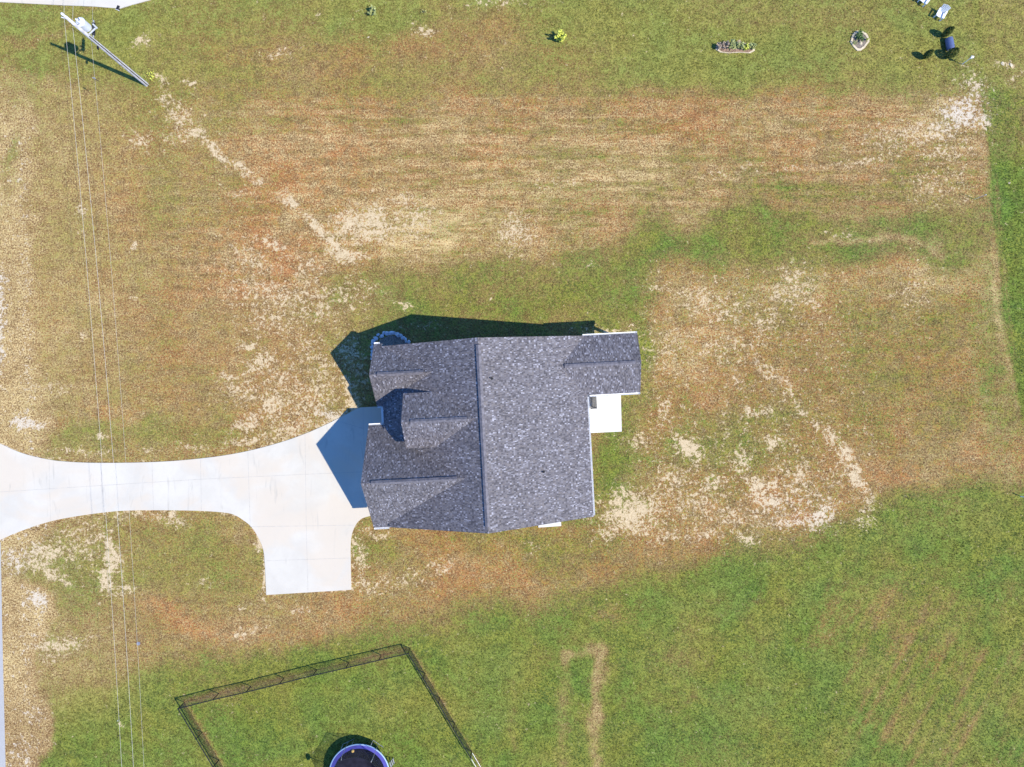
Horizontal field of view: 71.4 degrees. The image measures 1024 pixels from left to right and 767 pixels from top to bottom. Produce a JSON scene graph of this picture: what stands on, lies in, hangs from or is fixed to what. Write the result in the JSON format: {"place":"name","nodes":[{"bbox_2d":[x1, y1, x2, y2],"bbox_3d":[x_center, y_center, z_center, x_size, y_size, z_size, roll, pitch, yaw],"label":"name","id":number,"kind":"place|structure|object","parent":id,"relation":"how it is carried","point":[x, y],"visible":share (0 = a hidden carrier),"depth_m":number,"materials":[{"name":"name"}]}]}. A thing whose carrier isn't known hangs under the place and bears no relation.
{"place":"outdoors","nodes":[
{"label":"outdoors","id":0,"kind":"place"},
{"bbox_2d":[0,542,5,766],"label":"road","id":1,"kind":"structure","parent":0,"point":[2,744],"depth_m":56.98,"materials":[{"name":"concrete"}]},
{"bbox_2d":[0,0,148,8],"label":"neighbour driveway","id":2,"kind":"structure","parent":0,"point":[108,3],"depth_m":56.94,"materials":[{"name":"concrete"}]},
{"bbox_2d":[0,406,382,594],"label":"driveway","id":3,"kind":"structure","parent":0,"point":[291,505],"depth_m":56.94,"materials":[{"name":"concrete"}]},
{"bbox_2d":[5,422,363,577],"bbox_3d":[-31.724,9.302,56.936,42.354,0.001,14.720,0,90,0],"label":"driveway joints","id":4,"kind":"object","parent":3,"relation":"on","point":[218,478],"visible":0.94,"depth_m":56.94,"materials":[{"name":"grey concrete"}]},
{"bbox_2d":[0,0,1023,766],"bbox_3d":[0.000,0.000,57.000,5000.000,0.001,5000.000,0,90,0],"label":"ground","id":5,"kind":"structure","parent":0,"point":[376,216],"depth_m":57.00,"materials":[{"name":"green plant"}]},
{"bbox_2d":[61,12,148,86],"bbox_3d":[-29.070,-24.180,51.700,0.634,11.202,1.209,38,90,0],"label":"utility pole","id":6,"kind":"object","parent":5,"relation":"on","point":[82,25],"visible":1,"depth_m":49.23,"materials":[{"name":"grey wood"}]},
{"bbox_2d":[64,19,121,764],"bbox_3d":[-27.160,-0.485,46.783,0.765,1.729,94.911,-4,90,0],"label":"power line","id":7,"kind":"object","parent":6,"relation":"attached to","point":[96,388],"visible":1,"depth_m":46.90,"materials":[{"name":"metal"}]},
{"bbox_2d":[72,25,133,766],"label":"power line","id":8,"kind":"object","parent":6,"relation":"attached to","point":[107,388],"visible":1,"depth_m":48.45,"materials":[{"name":"metal"}]},
{"bbox_2d":[91,14,143,758],"bbox_3d":[-27.634,0.482,50.805,1.098,1.865,97.190,-4,90,0],"label":"power line","id":9,"kind":"object","parent":6,"relation":"attached to","point":[120,387],"visible":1,"depth_m":50.96,"materials":[{"name":"metal"}]},
{"bbox_2d":[92,20,95,37],"bbox_3d":[-29.622,-25.101,50.394,0.220,0.327,1.248,1,90,0],"label":"splice case","id":10,"kind":"object","parent":9,"relation":"hanging from","point":[93,27],"visible":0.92,"depth_m":50.36,"materials":[{"name":"metal"}]},
{"bbox_2d":[177,648,480,766],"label":"fence","id":11,"kind":"object","parent":5,"relation":"on","point":[195,701],"visible":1,"depth_m":56.25,"materials":[{"name":"black metal"}]},
{"bbox_2d":[330,739,394,766],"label":"trampoline","id":12,"kind":"object","parent":5,"relation":"on","point":[363,755],"visible":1,"depth_m":56.12,"materials":[{"name":"blue plastic"}]},
{"bbox_2d":[369,5,375,15],"bbox_3d":[-11.110,-29.634,56.514,0.708,0.986,0.768,0,90,0],"label":"shrub","id":13,"kind":"object","parent":5,"relation":"on","point":[372,11],"visible":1,"depth_m":56.53,"materials":[{"name":"green plant"}]},
{"bbox_2d":[379,336,406,345],"bbox_3d":[-9.555,-2.059,57.000,2.878,0.060,3.558,0,90,0],"label":"planting bed","id":14,"kind":"object","parent":5,"relation":"on","point":[390,340],"visible":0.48,"depth_m":56.97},
{"bbox_2d":[361,331,640,533],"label":"house","id":15,"kind":"structure","parent":5,"relation":"on","point":[487,435],"depth_m":50.82,"materials":[{"name":"grey"}]},
{"bbox_2d":[538,522,560,527],"bbox_3d":[2.985,11.001,56.975,1.897,0.150,0.998,0,90,0],"label":"stoop","id":16,"kind":"object","parent":5,"relation":"on","point":[552,524],"visible":0.39,"depth_m":56.90,"materials":[{"name":"concrete"}]},
{"bbox_2d":[554,29,566,42],"bbox_3d":[3.881,-27.421,56.277,0.807,1.457,0.860,39,90,0],"label":"yellow shrub","id":17,"kind":"object","parent":5,"relation":"on","point":[560,36],"visible":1,"depth_m":56.18,"materials":[{"name":"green plant"}]},
{"bbox_2d":[587,395,621,432],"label":"patio","id":18,"kind":"structure","parent":5,"relation":"on","point":[605,415],"depth_m":56.90,"materials":[{"name":"concrete"}]},
{"bbox_2d":[590,396,596,408],"bbox_3d":[6.433,1.433,56.458,0.539,0.887,1.140,-3,90,0],"label":"bench","id":19,"kind":"object","parent":18,"relation":"on","point":[594,406],"visible":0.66,"depth_m":56.47,"materials":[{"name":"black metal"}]},
{"bbox_2d":[715,43,754,53],"bbox_3d":[17.840,-26.820,56.965,3.200,0.070,0.840,0,90,0],"label":"flower bed","id":20,"kind":"object","parent":5,"relation":"on","point":[727,50],"visible":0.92,"depth_m":56.97,"materials":[{"name":"beige stone"}]},
{"bbox_2d":[715,42,723,49],"bbox_3d":[16.528,-26.894,56.671,0.590,0.691,0.586,-33,90,0],"label":"flowering plant","id":21,"kind":"object","parent":20,"relation":"in","point":[718,46],"visible":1,"depth_m":56.59,"materials":[{"name":"pink plant"}]},
{"bbox_2d":[722,40,729,48],"bbox_3d":[16.977,-26.936,56.566,0.642,0.878,0.563,-42,90,0],"label":"flowering plant","id":22,"kind":"object","parent":20,"relation":"in","point":[727,43],"visible":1,"depth_m":56.55,"materials":[{"name":"pink plant"}]},
{"bbox_2d":[728,39,735,49],"bbox_3d":[17.482,-26.908,56.454,0.658,1.103,0.750,0,90,0],"label":"flowering plant","id":23,"kind":"object","parent":20,"relation":"in","point":[732,44],"visible":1,"depth_m":56.40,"materials":[{"name":"green plant"}]},
{"bbox_2d":[734,41,740,48],"bbox_3d":[17.814,-26.905,56.612,0.687,0.789,0.585,0,90,0],"label":"flowering plant","id":24,"kind":"object","parent":20,"relation":"in","point":[737,45],"visible":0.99,"depth_m":56.54,"materials":[{"name":"green plant"}]},
{"bbox_2d":[739,41,744,48],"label":"flowering plant","id":25,"kind":"object","parent":20,"relation":"in","point":[742,46],"visible":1,"depth_m":56.59,"materials":[{"name":"green plant"}]},
{"bbox_2d":[743,43,749,50],"bbox_3d":[18.711,-26.814,56.680,0.604,0.654,0.620,0,90,0],"label":"flowering plant","id":26,"kind":"object","parent":20,"relation":"in","point":[746,47],"visible":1,"depth_m":56.66,"materials":[{"name":"yellow plant"}]},
{"bbox_2d":[850,31,868,50],"bbox_3d":[27.801,-27.466,56.965,1.488,0.070,1.480,-37,90,0],"label":"round bed","id":27,"kind":"object","parent":5,"relation":"on","point":[858,46],"visible":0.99,"depth_m":56.95,"materials":[{"name":"beige stone"}]},
{"bbox_2d":[855,29,864,41],"bbox_3d":[27.766,-27.688,56.689,0.771,0.675,0.856,29,90,0],"label":"bed shrub","id":28,"kind":"object","parent":27,"relation":"in","point":[859,35],"visible":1,"depth_m":56.66,"materials":[{"name":"green plant"}]},
{"bbox_2d":[917,0,929,6],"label":"lawn chair","id":29,"kind":"object","parent":5,"relation":"on","point":[924,2],"visible":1,"depth_m":56.66,"materials":[{"name":"white plastic"}]},
{"bbox_2d":[922,49,933,58],"bbox_3d":[32.935,-26.068,56.329,0.572,1.342,0.570,0,90,0],"label":"conical evergreen","id":30,"kind":"object","parent":5,"relation":"on","point":[928,54],"visible":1,"depth_m":56.20,"materials":[{"name":"green plant"}]},
{"bbox_2d":[933,4,950,20],"bbox_3d":[34.118,-29.425,56.514,0.688,0.981,0.770,30,90,0],"label":"lawn chair","id":31,"kind":"object","parent":5,"relation":"on","point":[940,12],"visible":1,"depth_m":56.47,"materials":[{"name":"white plastic"}]},
{"bbox_2d":[941,26,954,36],"bbox_3d":[34.459,-27.799,56.253,0.604,1.494,0.604,0,90,0],"label":"conical evergreen","id":32,"kind":"object","parent":5,"relation":"on","point":[946,33],"visible":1,"depth_m":56.15,"materials":[{"name":"green plant"}]},
{"bbox_2d":[945,36,954,50],"bbox_3d":[34.838,-27.050,56.700,0.600,0.594,0.940,-10,90,0],"label":"barrel","id":33,"kind":"object","parent":5,"relation":"on","point":[949,42],"visible":0.95,"depth_m":56.48,"materials":[{"name":"blue plastic"}]},
{"bbox_2d":[946,47,958,58],"bbox_3d":[34.843,-26.148,56.285,0.795,1.430,0.802,0,90,0],"label":"conical evergreen","id":34,"kind":"object","parent":5,"relation":"on","point":[950,54],"visible":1,"depth_m":56.14,"materials":[{"name":"green plant"}]}
]}

